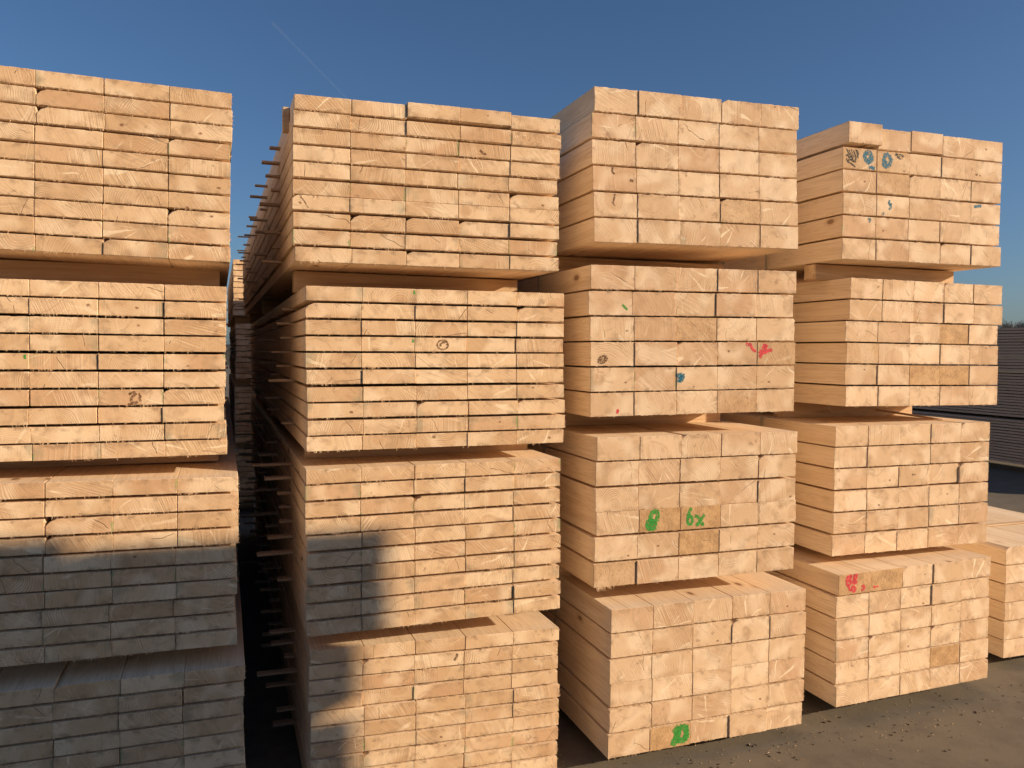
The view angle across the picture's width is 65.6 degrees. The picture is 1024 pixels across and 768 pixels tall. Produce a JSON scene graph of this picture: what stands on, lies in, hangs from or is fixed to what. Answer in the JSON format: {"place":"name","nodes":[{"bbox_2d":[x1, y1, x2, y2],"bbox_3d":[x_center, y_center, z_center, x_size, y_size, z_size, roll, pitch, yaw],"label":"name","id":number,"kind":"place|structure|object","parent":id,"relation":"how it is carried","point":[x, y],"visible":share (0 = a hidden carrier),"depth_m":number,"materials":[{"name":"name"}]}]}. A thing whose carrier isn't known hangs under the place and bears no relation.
{"place":"outdoors","nodes":[
{"label":"outdoors","id":0,"kind":"place"},
{"bbox_2d":[0,0,1023,344],"label":"sky","id":1,"kind":"structure","parent":0,"point":[952,68],"materials":[{"name":"blue"}]},
{"bbox_2d":[223,344,1023,372],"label":"hill","id":2,"kind":"structure","parent":0,"point":[227,353],"depth_m":98.71,"materials":[{"name":"soil"}]},
{"bbox_2d":[988,319,1023,359],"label":"distant wood","id":3,"kind":"object","parent":2,"relation":"on","point":[1020,325],"visible":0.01,"depth_m":108.31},
{"bbox_2d":[224,365,1023,767],"bbox_3d":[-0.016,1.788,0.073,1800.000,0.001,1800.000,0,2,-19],"label":"ground","id":4,"kind":"structure","parent":0,"point":[968,739],"depth_m":3.80,"materials":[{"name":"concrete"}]},
{"bbox_2d":[0,543,245,767],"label":"timber pack","id":5,"kind":"object","parent":4,"relation":"on","point":[175,708],"visible":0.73,"depth_m":2.76,"materials":[{"name":"brown wood"}]},
{"bbox_2d":[238,504,253,507],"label":"bearer","id":6,"kind":"object","parent":4,"relation":"on","point":[245,506],"depth_m":8.98,"materials":[{"name":"brown wood"}]},
{"bbox_2d":[253,552,1008,765],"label":"wood chips","id":7,"kind":"object","parent":4,"relation":"on","point":[840,737],"visible":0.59,"depth_m":3.76,"materials":[{"name":"beige wood"}]},
{"bbox_2d":[592,684,1022,767],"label":"bark crumbs","id":8,"kind":"object","parent":4,"relation":"on","point":[837,732],"visible":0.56,"depth_m":3.74,"materials":[{"name":"brown wood"}]},
{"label":"bearer","id":9,"kind":"object","parent":4,"relation":"on","visible":0},
{"bbox_2d":[238,471,560,767],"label":"timber pack","id":10,"kind":"object","parent":9,"relation":"on","point":[481,692],"visible":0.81,"depth_m":3.21,"materials":[{"name":"brown wood"}]},
{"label":"bearer","id":11,"kind":"object","parent":10,"relation":"on","visible":0},
{"bbox_2d":[234,395,561,638],"bbox_3d":[-1.243,0.521,5.447,1.190,0.635,5.126,-1,3,-20],"label":"timber pack","id":12,"kind":"object","parent":11,"relation":"on","point":[372,543],"visible":0.91,"depth_m":3.11,"materials":[{"name":"brown wood"}]},
{"bbox_2d":[304,444,527,458],"bbox_3d":[-0.395,0.267,3.401,0.960,0.062,0.085,0,2,-20],"label":"bearer","id":13,"kind":"object","parent":12,"relation":"on","point":[380,452],"visible":0.48,"depth_m":3.34,"materials":[{"name":"brown wood"}]},
{"bbox_2d":[241,286,565,453],"bbox_3d":[-1.198,-0.159,5.432,1.129,0.620,5.126,-1,3,-20],"label":"timber pack","id":14,"kind":"object","parent":13,"relation":"on","point":[337,369],"visible":1,"depth_m":3.08,"materials":[{"name":"brown wood"}]},
{"bbox_2d":[249,314,264,323],"bbox_3d":[-1.929,-0.592,7.355,0.960,0.084,0.085,0,2,-21],"label":"bearer","id":15,"kind":"object","parent":14,"relation":"on","point":[253,318],"visible":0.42,"depth_m":7.16,"materials":[{"name":"brown wood"}]},
{"bbox_2d":[236,94,562,315],"bbox_3d":[-1.235,-0.854,5.392,1.128,0.622,5.165,-1,3,-21],"label":"timber pack","id":16,"kind":"object","parent":15,"relation":"on","point":[372,187],"visible":0.91,"depth_m":3.04,"materials":[{"name":"brown wood"}]},
{"bbox_2d":[292,271,516,292],"bbox_3d":[-0.440,-0.418,3.398,0.960,0.084,0.085,0,2,-21],"label":"bearer","id":17,"kind":"object","parent":14,"relation":"on","point":[301,280],"visible":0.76,"depth_m":3.33,"materials":[{"name":"brown wood"}]},
{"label":"bearer","id":18,"kind":"object","parent":4,"relation":"on","visible":0},
{"bbox_2d":[539,572,805,759],"bbox_3d":[0.019,1.171,5.926,1.037,0.656,5.110,0,2,-20],"label":"timber pack","id":19,"kind":"object","parent":18,"relation":"on","point":[646,667],"visible":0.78,"depth_m":3.55,"materials":[{"name":"brown wood"}]},
{"bbox_2d":[557,564,571,575],"bbox_3d":[0.643,0.885,4.044,0.960,0.084,0.085,0,2,-20],"label":"bearer","id":20,"kind":"object","parent":19,"relation":"on","point":[562,571],"depth_m":3.86,"materials":[{"name":"brown wood"}]},
{"bbox_2d":[527,420,797,591],"bbox_3d":[-0.028,0.444,5.908,1.034,0.666,5.126,0,3,-20],"label":"timber pack","id":21,"kind":"object","parent":20,"relation":"on","point":[649,503],"visible":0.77,"depth_m":3.51,"materials":[{"name":"brown wood"}]},
{"bbox_2d":[556,412,719,425],"bbox_3d":[0.620,0.158,4.015,0.960,0.081,0.085,0,2,-20],"label":"bearer","id":22,"kind":"object","parent":21,"relation":"on","point":[573,419],"visible":0.32,"depth_m":3.98,"materials":[{"name":"brown wood"}]},
{"bbox_2d":[511,264,796,417],"bbox_3d":[-0.046,-0.290,5.870,1.035,0.651,5.136,-1,3,-20],"label":"timber pack","id":23,"kind":"object","parent":22,"relation":"on","point":[642,340],"visible":0.69,"depth_m":3.47,"materials":[{"name":"brown wood"}]},
{"bbox_2d":[547,256,723,274],"bbox_3d":[0.636,-0.571,4.013,0.960,0.095,0.085,0,2,-20],"label":"bearer","id":24,"kind":"object","parent":23,"relation":"on","point":[567,263],"visible":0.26,"depth_m":3.92,"materials":[{"name":"brown wood"}]},
{"bbox_2d":[517,86,798,281],"bbox_3d":[-0.033,-1.029,5.868,1.035,0.656,5.136,-1,3,-20],"label":"timber pack","id":25,"kind":"object","parent":24,"relation":"on","point":[654,176],"visible":0.73,"depth_m":3.47,"materials":[{"name":"brown wood"}]},
{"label":"bearer","id":26,"kind":"object","parent":4,"relation":"on","visible":0},
{"bbox_2d":[766,544,990,706],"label":"timber pack","id":27,"kind":"object","parent":26,"relation":"on","point":[884,625],"visible":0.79,"depth_m":3.97,"materials":[{"name":"brown wood"}]},
{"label":"bearer","id":28,"kind":"object","parent":27,"relation":"on","visible":0},
{"bbox_2d":[720,412,989,555],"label":"timber pack","id":29,"kind":"object","parent":28,"relation":"on","point":[872,484],"visible":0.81,"depth_m":4.09,"materials":[{"name":"brown wood"}]},
{"bbox_2d":[774,402,911,417],"bbox_3d":[1.927,0.138,4.600,0.930,0.092,0.085,0,2,-20],"label":"bearer","id":30,"kind":"object","parent":29,"relation":"on","point":[801,409],"visible":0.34,"depth_m":4.52,"materials":[{"name":"brown wood"}]},
{"bbox_2d":[742,278,1002,413],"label":"timber pack","id":31,"kind":"object","parent":30,"relation":"on","point":[866,342],"visible":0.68,"depth_m":4.10,"materials":[{"name":"brown wood"}]},
{"bbox_2d":[804,264,953,282],"bbox_3d":[1.958,-0.574,4.216,0.930,0.077,0.085,0,2,-20],"label":"bearer","id":32,"kind":"object","parent":31,"relation":"on","point":[818,272],"visible":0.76,"depth_m":4.14,"materials":[{"name":"brown wood"}]},
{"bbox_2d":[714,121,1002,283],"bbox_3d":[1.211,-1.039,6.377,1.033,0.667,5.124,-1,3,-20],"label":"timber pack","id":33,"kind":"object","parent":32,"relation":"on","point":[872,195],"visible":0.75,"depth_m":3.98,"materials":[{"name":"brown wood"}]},
{"bbox_2d":[875,409,942,419],"bbox_3d":[2.167,0.158,4.592,0.600,0.011,0.024,11,9,42],"label":"loose batten","id":34,"kind":"object","parent":29,"relation":"on","point":[907,414],"visible":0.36,"depth_m":4.51,"materials":[{"name":"brown wood"}]},
{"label":"bearer","id":35,"kind":"object","parent":4,"relation":"on","visible":0},
{"bbox_2d":[949,506,1023,657],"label":"timber pack","id":36,"kind":"object","parent":35,"relation":"on","point":[1002,546],"visible":0.26,"depth_m":4.54,"materials":[{"name":"brown wood"}]},
{"bbox_2d":[987,520,1023,526],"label":"loose lath","id":37,"kind":"object","parent":36,"relation":"on","point":[1005,523],"visible":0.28,"depth_m":5.08,"materials":[{"name":"brown wood"}]},
{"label":"bearer","id":38,"kind":"object","parent":4,"relation":"on","visible":0},
{"bbox_2d":[232,429,254,504],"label":"timber pack","id":39,"kind":"object","parent":38,"relation":"on","point":[245,471],"visible":0.1,"depth_m":8.63,"materials":[{"name":"brown wood"}]},
{"bbox_2d":[236,442,250,446],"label":"bearer","id":40,"kind":"object","parent":39,"relation":"on","point":[239,444],"visible":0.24,"depth_m":8.94,"materials":[{"name":"brown wood"}]},
{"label":"bearer","id":41,"kind":"object","parent":39,"relation":"on","visible":0},
{"bbox_2d":[229,374,255,441],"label":"timber pack","id":42,"kind":"object","parent":41,"relation":"on","point":[239,399],"visible":0.13,"depth_m":8.61,"materials":[{"name":"brown wood"}]},
{"bbox_2d":[236,379,250,385],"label":"bearer","id":43,"kind":"object","parent":42,"relation":"on","point":[243,382],"visible":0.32,"depth_m":8.92,"materials":[{"name":"brown wood"}]},
{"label":"bearer","id":44,"kind":"object","parent":42,"relation":"on","visible":0},
{"bbox_2d":[229,324,252,378],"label":"timber pack","id":45,"kind":"object","parent":44,"relation":"on","point":[239,367],"visible":0.12,"depth_m":8.58,"materials":[{"name":"brown wood"}]},
{"bbox_2d":[235,317,248,323],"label":"bearer","id":46,"kind":"object","parent":45,"relation":"on","point":[241,320],"visible":0.24,"depth_m":8.89,"materials":[{"name":"brown wood"}]},
{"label":"bearer","id":47,"kind":"object","parent":45,"relation":"on","visible":0},
{"bbox_2d":[227,259,248,326],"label":"timber pack","id":48,"kind":"object","parent":47,"relation":"on","point":[235,290],"visible":0.09,"depth_m":8.54,"materials":[{"name":"brown wood"}]},
{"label":"bearer","id":49,"kind":"object","parent":4,"relation":"on","visible":0},
{"bbox_2d":[912,408,1023,464],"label":"timber pack","id":50,"kind":"object","parent":49,"relation":"on","point":[1006,441],"visible":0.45,"depth_m":12.46,"materials":[{"name":"grey wood"}]},
{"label":"bearer","id":51,"kind":"object","parent":50,"relation":"on","visible":0},
{"bbox_2d":[912,372,1023,417],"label":"timber pack","id":52,"kind":"object","parent":51,"relation":"on","point":[1010,393],"visible":0.36,"depth_m":12.49,"materials":[{"name":"grey wood"}]},
{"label":"bearer","id":53,"kind":"object","parent":52,"relation":"on","visible":0},
{"bbox_2d":[918,328,1023,370],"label":"timber pack","id":54,"kind":"object","parent":53,"relation":"on","point":[1010,343],"visible":0.3,"depth_m":12.37,"materials":[{"name":"grey wood"}]},
{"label":"bearer","id":55,"kind":"object","parent":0,"visible":0},
{"bbox_2d":[0,278,227,462],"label":"timber pack","id":56,"kind":"object","parent":55,"relation":"on","point":[97,370],"visible":1,"depth_m":2.72,"materials":[{"name":"brown wood"}]},
{"bbox_2d":[0,259,219,286],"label":"bearer","id":57,"kind":"object","parent":56,"relation":"on","point":[64,271],"visible":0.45,"depth_m":2.99,"materials":[{"name":"brown wood"}]},
{"bbox_2d":[0,65,233,287],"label":"timber pack","id":58,"kind":"object","parent":57,"relation":"on","point":[101,170],"visible":0.88,"depth_m":2.71,"materials":[{"name":"brown wood"}]},
{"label":"bearer","id":59,"kind":"object","parent":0,"visible":0},
{"bbox_2d":[0,397,239,666],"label":"timber pack","id":60,"kind":"object","parent":59,"relation":"on","point":[99,561],"visible":0.86,"depth_m":2.74,"materials":[{"name":"brown wood"}]},
{"bbox_2d":[0,455,218,468],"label":"bearer","id":61,"kind":"object","parent":60,"relation":"on","point":[92,462],"visible":0.41,"depth_m":3.04,"materials":[{"name":"brown wood"}]}
]}

